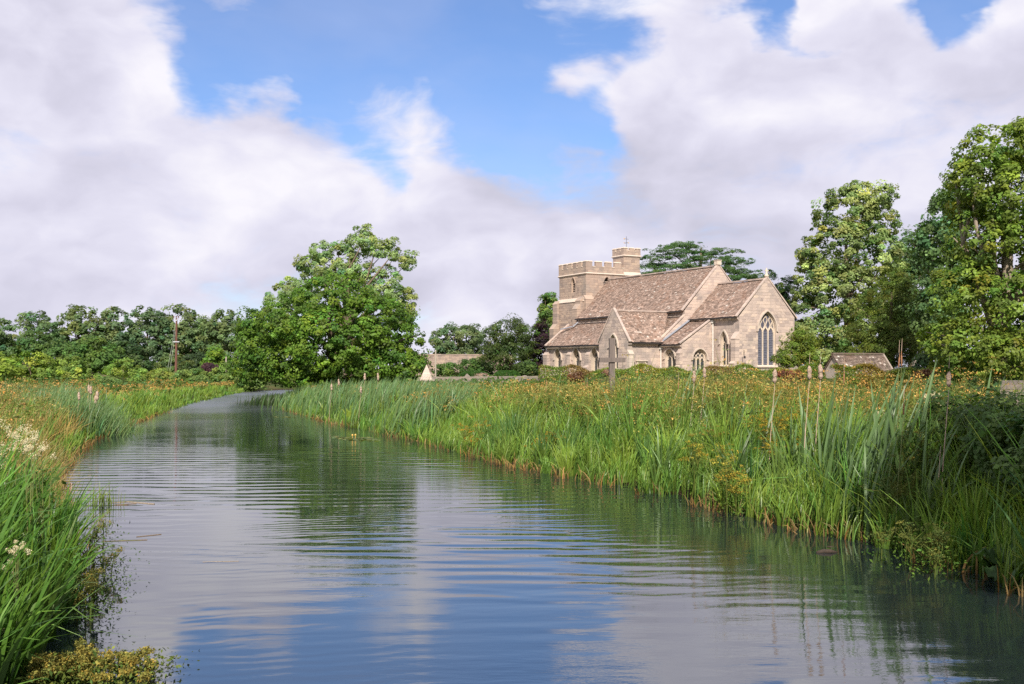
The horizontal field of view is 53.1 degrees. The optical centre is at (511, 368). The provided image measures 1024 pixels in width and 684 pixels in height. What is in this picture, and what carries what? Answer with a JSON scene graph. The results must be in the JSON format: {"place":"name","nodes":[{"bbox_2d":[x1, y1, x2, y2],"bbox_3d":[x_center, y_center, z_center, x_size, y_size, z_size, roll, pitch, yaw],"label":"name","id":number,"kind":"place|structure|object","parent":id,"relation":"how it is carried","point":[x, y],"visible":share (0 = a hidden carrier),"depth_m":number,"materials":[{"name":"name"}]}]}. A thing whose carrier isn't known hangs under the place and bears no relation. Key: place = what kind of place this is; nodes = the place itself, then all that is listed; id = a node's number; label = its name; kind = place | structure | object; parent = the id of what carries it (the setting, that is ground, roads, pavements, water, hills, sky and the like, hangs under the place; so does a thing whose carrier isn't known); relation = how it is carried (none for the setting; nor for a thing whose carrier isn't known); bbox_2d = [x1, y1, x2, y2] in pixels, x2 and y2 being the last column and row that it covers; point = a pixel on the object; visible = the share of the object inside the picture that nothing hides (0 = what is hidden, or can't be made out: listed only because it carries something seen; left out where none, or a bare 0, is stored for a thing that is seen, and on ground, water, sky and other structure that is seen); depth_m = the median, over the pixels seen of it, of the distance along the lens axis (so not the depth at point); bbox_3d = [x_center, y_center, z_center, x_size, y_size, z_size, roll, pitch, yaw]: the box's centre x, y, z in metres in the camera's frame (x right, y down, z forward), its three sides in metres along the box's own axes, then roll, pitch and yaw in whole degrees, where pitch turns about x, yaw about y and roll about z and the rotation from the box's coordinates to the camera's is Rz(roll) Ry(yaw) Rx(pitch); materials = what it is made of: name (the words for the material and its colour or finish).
{"place":"outdoors","nodes":[
{"label":"outdoors","id":0,"kind":"place"},
{"bbox_2d":[0,0,1023,368],"label":"sky","id":1,"kind":"structure","parent":0,"point":[155,154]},
{"bbox_2d":[9,370,1019,578],"bbox_3d":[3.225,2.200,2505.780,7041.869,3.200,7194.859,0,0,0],"label":"ground","id":2,"kind":"structure","parent":0,"point":[271,387],"depth_m":75.68,"materials":[{"name":"soil"}]},
{"bbox_2d":[0,351,28,383],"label":"bush","id":3,"kind":"object","parent":2,"relation":"on","point":[8,364],"visible":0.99,"depth_m":59.32,"materials":[{"name":"green plant"}]},
{"bbox_2d":[0,437,50,550],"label":"meadowsweet","id":4,"kind":"object","parent":2,"relation":"on","point":[32,479],"visible":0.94,"depth_m":10.99,"materials":[{"name":"green"}]},
{"bbox_2d":[0,418,61,521],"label":"meadowsweet","id":5,"kind":"object","parent":2,"relation":"on","point":[14,434],"visible":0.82,"depth_m":11.78,"materials":[{"name":"white"}]},
{"bbox_2d":[6,539,59,626],"bbox_3d":[-4.003,1.984,8.350,0.648,1.144,0.768,0,0,39],"label":"meadowsweet","id":6,"kind":"object","parent":2,"relation":"on","point":[16,568],"visible":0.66,"depth_m":8.37,"materials":[{"name":"white"}]},
{"bbox_2d":[0,310,69,376],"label":"woodland tree","id":7,"kind":"object","parent":2,"relation":"on","point":[44,325],"visible":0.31,"depth_m":163.14,"materials":[{"name":"green plant"}]},
{"bbox_2d":[1,327,71,368],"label":"bushy tree","id":8,"kind":"object","parent":2,"relation":"on","point":[34,346],"visible":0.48,"depth_m":148.19,"materials":[{"name":"green plant"}]},
{"bbox_2d":[6,350,67,382],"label":"bush","id":9,"kind":"object","parent":2,"relation":"on","point":[44,361],"visible":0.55,"depth_m":91.69,"materials":[{"name":"green plant"}]},
{"bbox_2d":[10,445,65,547],"bbox_3d":[-5.114,1.692,11.212,0.624,1.729,0.874,0,0,16],"label":"meadowsweet","id":10,"kind":"object","parent":2,"relation":"on","point":[42,449],"visible":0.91,"depth_m":11.19,"materials":[{"name":"green"}]},
{"bbox_2d":[15,425,64,508],"bbox_3d":[-5.722,1.594,12.279,0.533,1.841,0.787,0,0,0],"label":"meadowsweet","id":11,"kind":"object","parent":2,"relation":"on","point":[26,453],"visible":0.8,"depth_m":12.20,"materials":[{"name":"green"}]},
{"bbox_2d":[38,355,92,382],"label":"bush","id":12,"kind":"object","parent":2,"relation":"on","point":[72,370],"visible":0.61,"depth_m":98.88,"materials":[{"name":"green plant"}]},
{"bbox_2d":[1,375,154,438],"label":"bulrush bed","id":13,"kind":"object","parent":2,"relation":"on","point":[107,421],"visible":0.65,"depth_m":38.49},
{"bbox_2d":[50,304,113,376],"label":"woodland tree","id":14,"kind":"object","parent":2,"relation":"on","point":[77,327],"visible":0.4,"depth_m":165.53,"materials":[{"name":"green plant"}]},
{"bbox_2d":[62,336,125,377],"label":"bushy tree","id":15,"kind":"object","parent":2,"relation":"on","point":[99,358],"visible":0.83,"depth_m":145.93,"materials":[{"name":"green plant"}]},
{"bbox_2d":[0,382,190,505],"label":"dry grass","id":16,"kind":"structure","parent":2,"relation":"on","point":[66,429],"depth_m":25.89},
{"bbox_2d":[87,306,132,376],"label":"woodland tree","id":17,"kind":"object","parent":2,"relation":"on","point":[107,316],"visible":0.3,"depth_m":169.54,"materials":[{"name":"green plant"}]},
{"bbox_2d":[0,376,233,449],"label":"seed heads","id":18,"kind":"object","parent":2,"relation":"on","point":[5,401],"visible":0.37,"depth_m":34.71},
{"bbox_2d":[90,357,156,386],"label":"bush","id":19,"kind":"object","parent":2,"relation":"on","point":[123,372],"visible":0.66,"depth_m":95.13,"materials":[{"name":"green plant"}]},
{"bbox_2d":[104,341,157,376],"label":"bushy tree","id":20,"kind":"object","parent":2,"relation":"on","point":[138,356],"visible":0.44,"depth_m":153.38,"materials":[{"name":"green plant"}]},
{"bbox_2d":[0,371,272,683],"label":"sedge","id":21,"kind":"object","parent":2,"relation":"on","point":[58,561],"visible":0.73,"depth_m":10.21,"materials":[{"name":"plant"}]},
{"bbox_2d":[118,305,178,377],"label":"woodland tree","id":22,"kind":"object","parent":2,"relation":"on","point":[148,326],"visible":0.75,"depth_m":165.02,"materials":[{"name":"green plant"}]},
{"bbox_2d":[140,367,174,381],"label":"bush","id":23,"kind":"object","parent":2,"relation":"on","point":[164,373],"visible":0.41,"depth_m":116.80,"materials":[{"name":"green plant"}]},
{"bbox_2d":[152,354,195,376],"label":"bush","id":24,"kind":"object","parent":2,"relation":"on","point":[184,364],"visible":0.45,"depth_m":135.11,"materials":[{"name":"green plant"}]},
{"bbox_2d":[146,303,213,367],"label":"woodland tree","id":25,"kind":"object","parent":2,"relation":"on","point":[185,330],"visible":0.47,"depth_m":166.82,"materials":[{"name":"green plant"}]},
{"bbox_2d":[169,367,214,383],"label":"bush","id":26,"kind":"object","parent":2,"relation":"on","point":[179,374],"visible":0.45,"depth_m":115.03,"materials":[{"name":"green plant"}]},
{"bbox_2d":[178,351,205,377],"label":"bushy tree","id":27,"kind":"object","parent":2,"relation":"on","point":[197,358],"visible":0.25,"depth_m":147.69,"materials":[{"name":"green plant"}]},
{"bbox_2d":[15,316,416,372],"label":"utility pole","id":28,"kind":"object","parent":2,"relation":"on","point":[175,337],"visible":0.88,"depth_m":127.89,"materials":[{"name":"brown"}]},
{"bbox_2d":[200,344,233,379],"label":"bushy tree","id":29,"kind":"object","parent":2,"relation":"on","point":[217,355],"visible":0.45,"depth_m":144.02,"materials":[{"name":"green plant"}]},
{"bbox_2d":[196,308,245,368],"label":"woodland tree","id":30,"kind":"object","parent":2,"relation":"on","point":[225,328],"visible":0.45,"depth_m":163.81,"materials":[{"name":"green plant"}]},
{"bbox_2d":[208,361,239,383],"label":"bush","id":31,"kind":"object","parent":2,"relation":"on","point":[227,376],"visible":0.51,"depth_m":116.83,"materials":[{"name":"green plant"}]},
{"bbox_2d":[237,384,320,407],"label":"reed clump","id":32,"kind":"object","parent":2,"relation":"on","point":[265,400],"visible":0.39,"depth_m":71.55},
{"bbox_2d":[224,270,432,387],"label":"maple tree","id":33,"kind":"object","parent":2,"relation":"on","point":[379,346],"visible":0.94,"depth_m":80.44,"materials":[{"name":"green plant"}]},
{"bbox_2d":[261,223,419,375],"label":"ash tree","id":34,"kind":"object","parent":2,"relation":"on","point":[360,240],"visible":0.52,"depth_m":95.17,"materials":[{"name":"green plant"}]},
{"bbox_2d":[261,374,512,438],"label":"bulrush bed","id":35,"kind":"object","parent":2,"relation":"on","point":[379,392],"visible":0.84,"depth_m":44.66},
{"bbox_2d":[428,321,486,353],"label":"poplar clump","id":36,"kind":"object","parent":2,"relation":"on","point":[471,344],"visible":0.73,"depth_m":182.95,"materials":[{"name":"green plant"}]},
{"bbox_2d":[416,354,511,376],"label":"garden wall","id":37,"kind":"structure","parent":2,"relation":"on","point":[446,358],"depth_m":133.57,"materials":[{"name":"stone"}]},
{"bbox_2d":[433,356,495,376],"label":"bush","id":38,"kind":"object","parent":2,"relation":"on","point":[445,369],"visible":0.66,"depth_m":120.59,"materials":[{"name":"green plant"}]},
{"bbox_2d":[419,376,541,383],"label":"churchyard wall","id":39,"kind":"structure","parent":2,"relation":"on","point":[504,377],"depth_m":81.47,"materials":[{"name":"stone"}]},
{"bbox_2d":[1,370,977,491],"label":"ground cover","id":40,"kind":"object","parent":2,"relation":"on","point":[180,383],"visible":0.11,"depth_m":73.61,"materials":[{"name":"green plant"}]},
{"bbox_2d":[478,312,536,371],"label":"yew tree","id":41,"kind":"object","parent":2,"relation":"on","point":[498,348],"visible":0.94,"depth_m":115.99,"materials":[{"name":"green plant"}]},
{"bbox_2d":[512,360,539,375],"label":"bush","id":42,"kind":"object","parent":2,"relation":"on","point":[526,368],"visible":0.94,"depth_m":109.00,"materials":[{"name":"green plant"}]},
{"bbox_2d":[527,318,548,375],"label":"plum tree","id":43,"kind":"object","parent":2,"relation":"on","point":[542,339],"visible":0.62,"depth_m":120.91,"materials":[{"name":"purple plant"}]},
{"bbox_2d":[54,406,1023,596],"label":"dead stems","id":44,"kind":"object","parent":2,"relation":"on","point":[317,418],"visible":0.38,"depth_m":18.75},
{"bbox_2d":[532,292,557,361],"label":"lime sapling","id":45,"kind":"object","parent":2,"relation":"on","point":[545,308],"visible":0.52,"depth_m":132.76,"materials":[{"name":"green plant"}]},
{"bbox_2d":[599,338,625,391],"bbox_3d":[3.514,0.497,35.974,0.920,3.154,0.222,0,0,-8],"label":"wooden cross","id":46,"kind":"object","parent":2,"relation":"on","point":[611,359],"visible":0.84,"depth_m":35.91,"materials":[{"name":"grey wood"}]},
{"bbox_2d":[281,354,1023,588],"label":"sedge","id":47,"kind":"object","parent":2,"relation":"on","point":[981,513],"visible":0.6,"depth_m":19.22,"materials":[{"name":"plant"}]},
{"bbox_2d":[310,338,1023,443],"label":"seed heads","id":48,"kind":"object","parent":2,"relation":"on","point":[728,387],"visible":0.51,"depth_m":25.11,"materials":[{"name":"plant"}]},
{"bbox_2d":[540,236,797,374],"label":"church","id":49,"kind":"structure","parent":2,"relation":"on","point":[680,318],"depth_m":98.76,"materials":[{"name":"stone"}]},
{"bbox_2d":[691,348,708,371],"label":"window","id":50,"kind":"structure","parent":49,"relation":"in","point":[698,354],"depth_m":95.70,"materials":[{"name":"stone"}]},
{"bbox_2d":[718,329,728,366],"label":"window","id":51,"kind":"structure","parent":49,"relation":"in","point":[725,340],"depth_m":95.07,"materials":[{"name":"stone"}]},
{"bbox_2d":[756,310,778,367],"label":"window","id":52,"kind":"structure","parent":49,"relation":"in","point":[765,326],"depth_m":95.00,"materials":[{"name":"stone"}]},
{"bbox_2d":[538,361,827,380],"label":"hedge","id":53,"kind":"object","parent":2,"relation":"on","point":[570,367],"visible":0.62,"depth_m":80.91,"materials":[{"name":"green plant"}]},
{"bbox_2d":[640,241,769,280],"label":"cedar tree","id":54,"kind":"object","parent":2,"relation":"on","point":[701,257],"visible":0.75,"depth_m":138.12,"materials":[{"name":"green plant"}]},
{"bbox_2d":[671,434,738,495],"bbox_3d":[3.719,1.833,19.365,1.563,1.190,1.077,0,0,33],"label":"umbel plant","id":55,"kind":"object","parent":2,"relation":"on","point":[698,451],"visible":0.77,"depth_m":19.36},
{"bbox_2d":[690,362,719,432],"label":"bulrush","id":56,"kind":"object","parent":2,"relation":"on","point":[694,375],"visible":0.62,"depth_m":22.40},
{"bbox_2d":[707,454,763,516],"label":"shrub","id":57,"kind":"object","parent":2,"relation":"on","point":[738,490],"visible":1,"depth_m":17.49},
{"bbox_2d":[728,385,763,444],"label":"bulrush","id":58,"kind":"object","parent":2,"relation":"on","point":[731,418],"visible":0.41,"depth_m":20.48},
{"bbox_2d":[718,377,796,438],"bbox_3d":[4.885,1.110,20.459,1.618,1.896,1.584,0,0,0],"label":"umbel plant","id":59,"kind":"object","parent":2,"relation":"on","point":[761,406],"visible":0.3,"depth_m":20.29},
{"bbox_2d":[744,392,799,478],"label":"bulrush","id":60,"kind":"object","parent":2,"relation":"on","point":[769,422],"visible":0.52,"depth_m":19.46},
{"bbox_2d":[768,369,785,477],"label":"bulrush","id":61,"kind":"object","parent":2,"relation":"on","point":[774,373],"visible":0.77,"depth_m":18.60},
{"bbox_2d":[746,387,823,482],"bbox_3d":[5.157,1.240,18.951,1.713,1.811,1.850,0,0,0],"label":"umbel plant","id":62,"kind":"object","parent":2,"relation":"on","point":[779,425],"visible":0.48,"depth_m":19.17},
{"bbox_2d":[768,269,801,364],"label":"conifer","id":63,"kind":"object","parent":2,"relation":"on","point":[784,292],"visible":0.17,"depth_m":120.95,"materials":[{"name":"green plant"}]},
{"bbox_2d":[769,327,824,368],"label":"hawthorn","id":64,"kind":"object","parent":2,"relation":"on","point":[797,345],"visible":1,"depth_m":81.50,"materials":[{"name":"green plant"}]},
{"bbox_2d":[790,389,830,481],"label":"bulrush","id":65,"kind":"object","parent":2,"relation":"on","point":[808,446],"visible":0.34,"depth_m":18.24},
{"bbox_2d":[798,358,869,478],"bbox_3d":[5.536,0.981,17.570,1.405,2.541,1.628,0,0,0],"label":"bulrush","id":66,"kind":"object","parent":2,"relation":"on","point":[803,413],"visible":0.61,"depth_m":17.38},
{"bbox_2d":[790,179,907,370],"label":"lime tree","id":67,"kind":"object","parent":2,"relation":"on","point":[846,274],"visible":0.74,"depth_m":109.27,"materials":[{"name":"green plant"}]},
{"bbox_2d":[818,358,883,478],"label":"bulrush","id":68,"kind":"object","parent":2,"relation":"on","point":[826,446],"visible":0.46,"depth_m":16.89,"materials":[{"name":"green"}]},
{"bbox_2d":[820,425,888,506],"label":"bulrush","id":69,"kind":"object","parent":2,"relation":"on","point":[827,470],"visible":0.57,"depth_m":16.07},
{"bbox_2d":[822,353,892,378],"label":"outbuilding","id":70,"kind":"structure","parent":2,"relation":"on","point":[879,360],"depth_m":73.84,"materials":[{"name":"stone"}]},
{"bbox_2d":[835,375,917,509],"bbox_3d":[5.873,1.191,16.254,1.449,2.302,1.358,0,0,0],"label":"bulrush","id":71,"kind":"object","parent":2,"relation":"on","point":[848,454],"visible":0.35,"depth_m":16.25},
{"bbox_2d":[842,412,910,533],"bbox_3d":[5.487,1.569,15.770,1.047,1.861,0.934,0,0,0],"label":"bulrush","id":72,"kind":"object","parent":2,"relation":"on","point":[847,482],"visible":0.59,"depth_m":15.52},
{"bbox_2d":[828,260,931,368],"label":"yew tree","id":73,"kind":"object","parent":2,"relation":"on","point":[888,330],"visible":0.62,"depth_m":94.21,"materials":[{"name":"green plant"}]},
{"bbox_2d":[854,382,916,514],"bbox_3d":[5.826,1.248,15.907,1.112,2.233,1.342,0,0,-29],"label":"bulrush","id":74,"kind":"object","parent":2,"relation":"on","point":[868,443],"visible":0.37,"depth_m":15.86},
{"bbox_2d":[829,362,960,391],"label":"hedge","id":75,"kind":"object","parent":2,"relation":"on","point":[865,366],"visible":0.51,"depth_m":64.86,"materials":[{"name":"green plant"}]},
{"bbox_2d":[860,448,942,544],"bbox_3d":[5.554,1.833,14.610,1.571,1.435,1.374,0,0,-39],"label":"umbel plant","id":76,"kind":"object","parent":2,"relation":"on","point":[894,487],"visible":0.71,"depth_m":14.32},
{"bbox_2d":[884,224,929,372],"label":"woodland tree","id":77,"kind":"object","parent":2,"relation":"on","point":[913,270],"visible":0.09,"depth_m":124.03,"materials":[{"name":"green plant"}]},
{"bbox_2d":[871,340,957,480],"bbox_3d":[6.105,0.897,15.817,0.960,2.722,1.902,0,0,0],"label":"bulrush","id":78,"kind":"object","parent":2,"relation":"on","point":[909,431],"visible":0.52,"depth_m":15.61,"materials":[{"name":"green"}]},
{"bbox_2d":[873,415,963,492],"bbox_3d":[6.083,1.480,15.279,1.480,1.579,1.525,0,0,0],"label":"umbel plant","id":79,"kind":"object","parent":2,"relation":"on","point":[927,457],"visible":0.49,"depth_m":15.19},
{"bbox_2d":[875,363,964,494],"bbox_3d":[6.308,1.094,15.422,1.173,2.476,1.534,0,0,-38],"label":"bulrush","id":80,"kind":"object","parent":2,"relation":"on","point":[884,439],"visible":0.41,"depth_m":15.60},
{"bbox_2d":[882,359,971,492],"bbox_3d":[6.330,1.057,15.096,1.908,2.451,0.824,0,0,0],"label":"bulrush","id":81,"kind":"object","parent":2,"relation":"on","point":[923,418],"visible":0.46,"depth_m":15.17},
{"bbox_2d":[907,374,959,394],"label":"bramble bush","id":82,"kind":"object","parent":2,"relation":"on","point":[940,379],"visible":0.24,"depth_m":33.64,"materials":[{"name":"green plant"}]},
{"bbox_2d":[909,350,964,380],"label":"laurel bush","id":83,"kind":"object","parent":2,"relation":"on","point":[923,359],"visible":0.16,"depth_m":65.62,"materials":[{"name":"green plant"}]},
{"bbox_2d":[894,385,990,547],"bbox_3d":[5.984,1.356,13.914,1.193,2.268,1.048,0,0,-12],"label":"bulrush","id":84,"kind":"object","parent":2,"relation":"on","point":[937,469],"visible":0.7,"depth_m":14.20,"materials":[{"name":"green"}]},
{"bbox_2d":[902,182,987,350],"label":"beech tree","id":85,"kind":"object","parent":2,"relation":"on","point":[927,244],"visible":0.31,"depth_m":83.12,"materials":[{"name":"green plant"}]},
{"bbox_2d":[914,388,1004,451],"bbox_3d":[7.062,1.255,16.541,1.294,1.884,2.267,0,0,0],"label":"bramble bush","id":86,"kind":"object","parent":2,"relation":"on","point":[942,418],"visible":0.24,"depth_m":16.16,"materials":[{"name":"green plant"}]},
{"bbox_2d":[941,355,985,511],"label":"bulrush","id":87,"kind":"object","parent":2,"relation":"on","point":[948,378],"visible":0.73,"depth_m":14.18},
{"bbox_2d":[915,116,1023,387],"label":"chestnut tree","id":88,"kind":"object","parent":2,"relation":"on","point":[1000,337],"visible":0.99,"depth_m":52.39,"materials":[{"name":"green plant"}]},
{"bbox_2d":[945,376,1009,406],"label":"bramble bush","id":89,"kind":"object","parent":2,"relation":"on","point":[973,378],"visible":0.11,"depth_m":29.64,"materials":[{"name":"green plant"}]},
{"bbox_2d":[939,386,1023,484],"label":"bramble bush","id":90,"kind":"object","parent":2,"relation":"on","point":[977,450],"visible":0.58,"depth_m":14.17,"materials":[{"name":"green plant"}]},
{"bbox_2d":[972,544,1023,573],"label":"dock plant","id":91,"kind":"object","parent":2,"relation":"on","point":[991,553],"visible":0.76,"depth_m":12.10,"materials":[{"name":"green plant"}]},
{"bbox_2d":[982,411,1023,501],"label":"bramble bush","id":92,"kind":"object","parent":2,"relation":"on","point":[1001,459],"visible":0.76,"depth_m":13.30,"materials":[{"name":"green plant"}]},
{"bbox_2d":[983,565,1022,581],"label":"dock plant","id":93,"kind":"object","parent":2,"relation":"on","point":[991,571],"visible":0.96,"depth_m":11.72,"materials":[{"name":"green plant"}]},
{"bbox_2d":[1000,380,1023,402],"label":"old wall","id":94,"kind":"structure","parent":2,"relation":"on","point":[1010,386],"depth_m":26.60,"materials":[{"name":"stone"}]},
{"bbox_2d":[23,390,1023,683],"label":"water","id":95,"kind":"structure","parent":0,"point":[295,548],"depth_m":12.04,"materials":[{"name":"blue liquid"}]},
{"bbox_2d":[5,650,112,683],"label":"water dropwort","id":96,"kind":"object","parent":95,"relation":"on","point":[47,663],"visible":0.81,"depth_m":8.03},
{"bbox_2d":[10,649,146,683],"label":"water dropwort","id":97,"kind":"object","parent":95,"relation":"on","point":[88,656],"visible":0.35,"depth_m":8.16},
{"bbox_2d":[57,572,131,626],"bbox_3d":[-4.217,2.311,10.194,0.974,0.566,0.913,0,0,0],"label":"umbel plant","id":98,"kind":"object","parent":95,"relation":"in","point":[89,588],"visible":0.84,"depth_m":10.18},
{"bbox_2d":[27,636,162,683],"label":"water dropwort","id":99,"kind":"object","parent":95,"relation":"on","point":[108,657],"visible":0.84,"depth_m":8.26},
{"bbox_2d":[74,481,124,505],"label":"grass tuft","id":100,"kind":"object","parent":95,"relation":"on","point":[102,501],"visible":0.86,"depth_m":18.80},
{"bbox_2d":[72,565,135,604],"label":"umbel plant","id":101,"kind":"object","parent":95,"relation":"in","point":[98,570],"visible":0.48,"depth_m":11.28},
{"bbox_2d":[81,511,131,559],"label":"umbel plant","id":102,"kind":"object","parent":95,"relation":"in","point":[94,536],"visible":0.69,"depth_m":13.60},
{"bbox_2d":[81,544,149,579],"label":"umbel plant","id":103,"kind":"object","parent":95,"relation":"in","point":[107,564],"visible":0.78,"depth_m":12.39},
{"bbox_2d":[49,642,199,683],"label":"water dropwort","id":104,"kind":"object","parent":95,"relation":"on","point":[130,658],"visible":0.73,"depth_m":8.38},
{"bbox_2d":[59,647,199,683],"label":"water dropwort","id":105,"kind":"object","parent":95,"relation":"on","point":[125,670],"visible":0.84,"depth_m":8.14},
{"bbox_2d":[452,416,492,454],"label":"umbel plant","id":106,"kind":"object","parent":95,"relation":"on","point":[469,434],"visible":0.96,"depth_m":29.44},
{"bbox_2d":[863,427,920,540],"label":"bulrush","id":107,"kind":"object","parent":95,"relation":"on","point":[866,486],"visible":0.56,"depth_m":14.95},
{"bbox_2d":[851,517,972,581],"bbox_3d":[4.869,2.219,12.794,1.455,0.737,1.711,0,0,-32],"label":"bush","id":108,"kind":"object","parent":95,"relation":"in","point":[934,555],"visible":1,"depth_m":12.58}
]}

